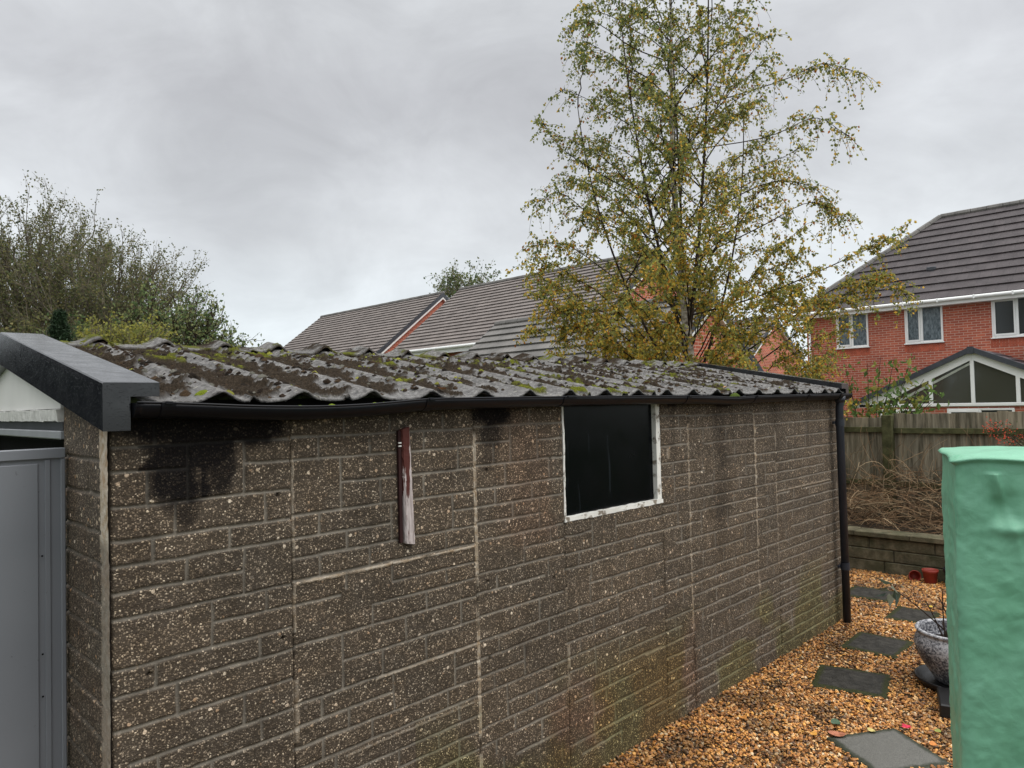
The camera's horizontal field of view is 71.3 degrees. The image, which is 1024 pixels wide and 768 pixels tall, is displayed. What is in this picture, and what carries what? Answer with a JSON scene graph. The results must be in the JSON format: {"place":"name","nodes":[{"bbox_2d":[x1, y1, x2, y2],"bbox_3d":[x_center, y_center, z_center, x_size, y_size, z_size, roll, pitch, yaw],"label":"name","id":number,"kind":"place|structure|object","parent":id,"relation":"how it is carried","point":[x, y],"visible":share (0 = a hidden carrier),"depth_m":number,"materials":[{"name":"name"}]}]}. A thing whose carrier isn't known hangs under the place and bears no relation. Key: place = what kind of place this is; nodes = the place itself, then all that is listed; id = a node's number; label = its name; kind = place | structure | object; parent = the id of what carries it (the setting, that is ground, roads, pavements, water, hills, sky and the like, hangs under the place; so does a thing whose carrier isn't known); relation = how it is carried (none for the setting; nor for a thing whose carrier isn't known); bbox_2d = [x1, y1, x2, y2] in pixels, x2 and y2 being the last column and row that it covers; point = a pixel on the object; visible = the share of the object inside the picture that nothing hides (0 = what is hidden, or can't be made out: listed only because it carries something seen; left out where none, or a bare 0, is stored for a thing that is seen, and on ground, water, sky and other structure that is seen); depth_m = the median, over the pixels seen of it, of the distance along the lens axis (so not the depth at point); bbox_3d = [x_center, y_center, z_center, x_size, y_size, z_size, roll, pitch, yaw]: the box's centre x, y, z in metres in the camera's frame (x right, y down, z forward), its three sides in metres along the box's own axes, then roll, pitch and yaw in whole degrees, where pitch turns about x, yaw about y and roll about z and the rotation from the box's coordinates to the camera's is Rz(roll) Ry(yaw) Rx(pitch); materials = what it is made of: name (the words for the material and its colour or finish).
{"place":"outdoors","nodes":[
{"label":"outdoors","id":0,"kind":"place"},
{"bbox_2d":[0,0,1023,371],"label":"sky","id":1,"kind":"structure","parent":0,"point":[322,157],"materials":[{"name":"grey"}]},
{"bbox_2d":[601,568,952,767],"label":"gravel path","id":2,"kind":"structure","parent":0,"point":[783,728],"depth_m":4.58,"materials":[{"name":"orange gravel"}]},
{"bbox_2d":[0,332,852,767],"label":"concrete garage","id":3,"kind":"structure","parent":2,"relation":"on","point":[522,570],"depth_m":3.17,"materials":[{"name":"brown concrete"}]},
{"bbox_2d":[0,447,66,767],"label":"garage door","id":4,"kind":"structure","parent":3,"relation":"in","point":[33,635],"depth_m":2.54,"materials":[{"name":"grey paint"}]},
{"bbox_2d":[85,340,821,404],"bbox_3d":[0.372,-0.061,4.953,1.606,0.376,5.872,-3,-2,45],"label":"roof moss","id":5,"kind":"object","parent":3,"relation":"on","point":[185,393],"visible":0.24,"depth_m":3.70,"materials":[{"name":"green plant"}]},
{"bbox_2d":[561,404,662,522],"bbox_3d":[0.594,0.432,4.248,0.076,0.655,0.958,-3,-2,45],"label":"window","id":6,"kind":"structure","parent":3,"relation":"in","point":[611,456],"depth_m":4.23,"materials":[{"name":"black glass"}]},
{"bbox_2d":[831,718,840,723],"bbox_3d":[2.021,2.112,4.459,0.057,0.012,0.082,-2,-2,16],"label":"fallen leaf","id":7,"kind":"object","parent":2,"relation":"on","point":[835,721],"visible":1,"depth_m":4.47,"materials":[{"name":"green plant"}]},
{"bbox_2d":[810,664,891,700],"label":"stepping slab","id":8,"kind":"structure","parent":2,"relation":"on","point":[864,683],"depth_m":5.12,"materials":[{"name":"stone"}]},
{"bbox_2d":[850,586,900,602],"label":"stepping slab","id":9,"kind":"structure","parent":2,"relation":"on","point":[868,593],"depth_m":7.38,"materials":[{"name":"stone"}]},
{"bbox_2d":[839,632,913,659],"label":"stepping slab","id":10,"kind":"structure","parent":2,"relation":"on","point":[876,645],"depth_m":5.85,"materials":[{"name":"stone"}]},
{"bbox_2d":[826,728,952,767],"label":"stepping slab","id":11,"kind":"structure","parent":2,"relation":"on","point":[890,748],"depth_m":4.11,"materials":[{"name":"grey concrete"}]},
{"bbox_2d":[828,730,844,735],"bbox_3d":[1.957,2.108,4.305,0.099,0.013,0.068,-2,-2,20],"label":"fallen leaf","id":12,"kind":"object","parent":11,"relation":"on","point":[835,733],"visible":1,"depth_m":4.31,"materials":[{"name":"orange plant"}]},
{"bbox_2d":[901,723,911,727],"bbox_3d":[2.421,2.101,4.377,0.058,0.009,0.059,-2,-2,35],"label":"fallen leaf","id":13,"kind":"object","parent":2,"relation":"on","point":[906,726],"visible":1,"depth_m":4.38,"materials":[{"name":"plant"}]},
{"bbox_2d":[885,606,941,622],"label":"stepping slab","id":14,"kind":"structure","parent":2,"relation":"on","point":[898,613],"depth_m":6.62,"materials":[{"name":"stone"}]},
{"bbox_2d":[909,570,920,580],"bbox_3d":[4.451,2.120,7.894,0.123,0.123,0.114,-2,-12,25],"label":"plant pot","id":15,"kind":"object","parent":2,"relation":"on","point":[915,575],"visible":1,"depth_m":7.92,"materials":[{"name":"red plastic"}]},
{"bbox_2d":[922,568,938,583],"bbox_3d":[4.552,2.094,7.769,0.164,0.152,0.164,-3,-2,45],"label":"plant pot","id":16,"kind":"object","parent":2,"relation":"on","point":[930,575],"visible":0.99,"depth_m":7.72,"materials":[{"name":"red plastic"}]},
{"bbox_2d":[914,664,948,689],"bbox_3d":[3.134,2.080,5.003,0.552,0.052,0.552,-3,-2,45],"label":"pot saucer","id":17,"kind":"object","parent":2,"relation":"on","point":[924,675],"visible":0.18,"depth_m":5.07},
{"bbox_2d":[914,618,948,685],"bbox_3d":[3.130,1.903,5.008,0.540,0.362,0.540,-3,-2,45],"label":"plant pot","id":18,"kind":"object","parent":17,"relation":"on","point":[931,643],"visible":0.45,"depth_m":4.95,"materials":[{"name":"stone"}]},
{"bbox_2d":[876,577,947,637],"bbox_3d":[2.950,1.617,5.088,0.635,0.439,0.241,-2,-2,7],"label":"withered plant","id":19,"kind":"object","parent":18,"relation":"on","point":[896,596],"visible":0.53,"depth_m":5.11,"materials":[{"name":"brown plant"}]},
{"bbox_2d":[937,687,949,718],"bbox_3d":[2.922,2.078,4.621,0.280,0.085,0.320,-2,-2,28],"label":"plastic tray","id":20,"kind":"object","parent":2,"relation":"on","point":[943,694],"visible":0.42,"depth_m":4.60,"materials":[{"name":"black plastic"}]},
{"bbox_2d":[937,446,1023,767],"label":"garden cover","id":21,"kind":"object","parent":2,"relation":"on","point":[982,490],"visible":1,"depth_m":2.25,"materials":[{"name":"green plastic"}]},
{"bbox_2d":[847,511,942,534],"bbox_3d":[5.543,1.720,8.258,7.200,0.060,1.410,-3,-2,45],"label":"flower bed","id":22,"kind":"object","parent":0,"point":[875,525],"visible":0.11,"depth_m":8.85,"materials":[{"name":"soil"}]},
{"bbox_2d":[844,417,884,515],"bbox_3d":[4.077,1.329,10.652,2.982,1.664,0.146,-3,-2,45],"label":"wooden fence","id":23,"kind":"object","parent":22,"relation":"on","point":[854,436],"visible":0.09,"depth_m":9.93,"materials":[{"name":"brown wood"}]},
{"bbox_2d":[844,426,1023,534],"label":"dead brambles","id":24,"kind":"object","parent":22,"relation":"on","point":[874,509],"visible":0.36,"depth_m":9.00,"materials":[{"name":"brown plant"}]},
{"bbox_2d":[881,411,1023,517],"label":"wooden fence","id":25,"kind":"object","parent":22,"relation":"on","point":[919,432],"visible":0.53,"depth_m":9.32,"materials":[{"name":"brown wood"}]},
{"bbox_2d":[982,417,1023,446],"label":"berry shrub","id":26,"kind":"object","parent":22,"relation":"on","point":[996,426],"visible":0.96,"depth_m":8.39,"materials":[{"name":"red plant"}]},
{"label":"ground","id":27,"kind":"structure","parent":0,"visible":0},
{"bbox_2d":[0,198,70,332],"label":"bare tree","id":28,"kind":"object","parent":27,"relation":"on","point":[3,243],"visible":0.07,"depth_m":33.96,"materials":[{"name":"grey plant"}]},
{"bbox_2d":[0,314,80,339],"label":"dense tree","id":29,"kind":"object","parent":27,"relation":"on","point":[21,327],"visible":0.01,"depth_m":28.45,"materials":[{"name":"green plant"}]},
{"bbox_2d":[44,308,75,341],"bbox_3d":[-12.630,0.877,20.024,2.151,6.081,2.172,-3,-2,45],"label":"dark conifer","id":30,"kind":"object","parent":27,"relation":"on","point":[59,329],"visible":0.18,"depth_m":19.95,"materials":[{"name":"green plant"}]},
{"bbox_2d":[0,170,175,332],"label":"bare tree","id":31,"kind":"object","parent":27,"relation":"on","point":[35,230],"visible":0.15,"depth_m":34.07,"materials":[{"name":"green plant"}]},
{"bbox_2d":[29,308,167,410],"bbox_3d":[-17.141,0.549,30.200,9.381,7.516,8.779,-3,-2,45],"label":"dense tree","id":32,"kind":"object","parent":27,"relation":"on","point":[75,325],"depth_m":27.88,"materials":[{"name":"green plant"}]},
{"bbox_2d":[0,214,216,342],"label":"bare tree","id":33,"kind":"object","parent":27,"relation":"on","point":[105,300],"visible":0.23,"depth_m":32.23,"materials":[{"name":"green plant"}]},
{"bbox_2d":[76,307,181,343],"bbox_3d":[-11.926,0.815,22.112,4.419,6.288,4.063,-1,-2,1],"label":"yellow shrub","id":34,"kind":"object","parent":27,"relation":"on","point":[124,336],"visible":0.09,"depth_m":21.51,"materials":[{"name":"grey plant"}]},
{"bbox_2d":[110,274,264,347],"bbox_3d":[-12.603,0.015,27.134,6.549,8.198,6.279,-2,-2,20],"label":"leafy tree","id":35,"kind":"object","parent":27,"relation":"on","point":[189,327],"visible":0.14,"depth_m":26.25,"materials":[{"name":"green plant"}]},
{"bbox_2d":[185,327,248,346],"bbox_3d":[-10.042,0.975,24.958,3.590,6.037,3.752,-3,-2,45],"label":"leafy tree","id":36,"kind":"object","parent":27,"relation":"on","point":[226,341],"visible":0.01,"depth_m":24.77,"materials":[{"name":"green plant"}]},
{"bbox_2d":[284,291,448,353],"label":"brick house","id":37,"kind":"structure","parent":27,"relation":"on","point":[383,328],"depth_m":35.41,"materials":[{"name":"grey concrete"}]},
{"bbox_2d":[423,257,501,297],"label":"wispy tree","id":38,"kind":"object","parent":27,"relation":"on","point":[449,289],"visible":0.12,"depth_m":43.27,"materials":[{"name":"green plant"}]},
{"bbox_2d":[394,248,677,355],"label":"brick house","id":39,"kind":"structure","parent":27,"relation":"on","point":[462,319],"depth_m":28.83,"materials":[{"name":"grey concrete"}]},
{"bbox_2d":[467,290,763,371],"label":"brick outbuilding","id":40,"kind":"structure","parent":27,"relation":"on","point":[499,336],"depth_m":17.56,"materials":[{"name":"grey tile"}]},
{"bbox_2d":[505,0,923,419],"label":"silver birch","id":41,"kind":"object","parent":27,"relation":"on","point":[687,290],"visible":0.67,"depth_m":10.64,"materials":[{"name":"green plant"}]},
{"bbox_2d":[733,316,805,375],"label":"brick house","id":42,"kind":"structure","parent":27,"relation":"on","point":[765,351],"depth_m":35.08,"materials":[{"name":"red brick"}]},
{"bbox_2d":[811,354,949,417],"bbox_3d":[5.525,0.844,10.687,1.692,2.567,1.318,-3,-2,45],"label":"young tree","id":43,"kind":"object","parent":27,"relation":"on","point":[887,410],"visible":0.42,"depth_m":10.64,"materials":[{"name":"green plant"}]},
{"bbox_2d":[848,526,944,582],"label":"garden wall","id":44,"kind":"structure","parent":27,"relation":"on","point":[900,553],"depth_m":8.16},
{"bbox_2d":[793,199,1023,416],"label":"brick house","id":45,"kind":"structure","parent":27,"relation":"on","point":[965,268],"depth_m":22.54,"materials":[{"name":"brick"}]},
{"bbox_2d":[836,314,869,349],"bbox_3d":[11.279,-1.757,23.670,1.070,1.165,0.130,-3,-2,45],"label":"window","id":46,"kind":"structure","parent":45,"relation":"in","point":[862,340],"depth_m":23.60,"materials":[{"name":"white plastic"}]},
{"bbox_2d":[904,306,944,344],"bbox_3d":[12.782,-1.835,22.170,1.120,1.165,0.130,-3,-2,45],"label":"window","id":47,"kind":"structure","parent":45,"relation":"in","point":[925,326],"depth_m":22.16,"materials":[{"name":"white plastic"}]},
{"bbox_2d":[991,298,1023,338],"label":"window","id":48,"kind":"structure","parent":45,"relation":"in","point":[1007,315],"depth_m":20.62,"materials":[{"name":"white plastic"}]},
{"bbox_2d":[847,346,1023,417],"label":"conservatory","id":49,"kind":"object","parent":27,"relation":"on","point":[972,378],"visible":0.37,"depth_m":18.73,"materials":[{"name":"plastic"}]},
{"bbox_2d":[880,409,919,415],"bbox_3d":[10.819,1.296,19.906,1.110,1.195,0.130,-3,-2,45],"label":"window","id":50,"kind":"structure","parent":49,"relation":"in","point":[897,410],"depth_m":19.83,"materials":[{"name":"white plastic"}]},
{"bbox_2d":[947,408,1014,412],"bbox_3d":[12.181,1.226,18.547,1.560,1.195,0.130,-3,-2,45],"label":"window","id":51,"kind":"structure","parent":49,"relation":"in","point":[951,410],"depth_m":18.58,"materials":[{"name":"white plastic"}]}
]}

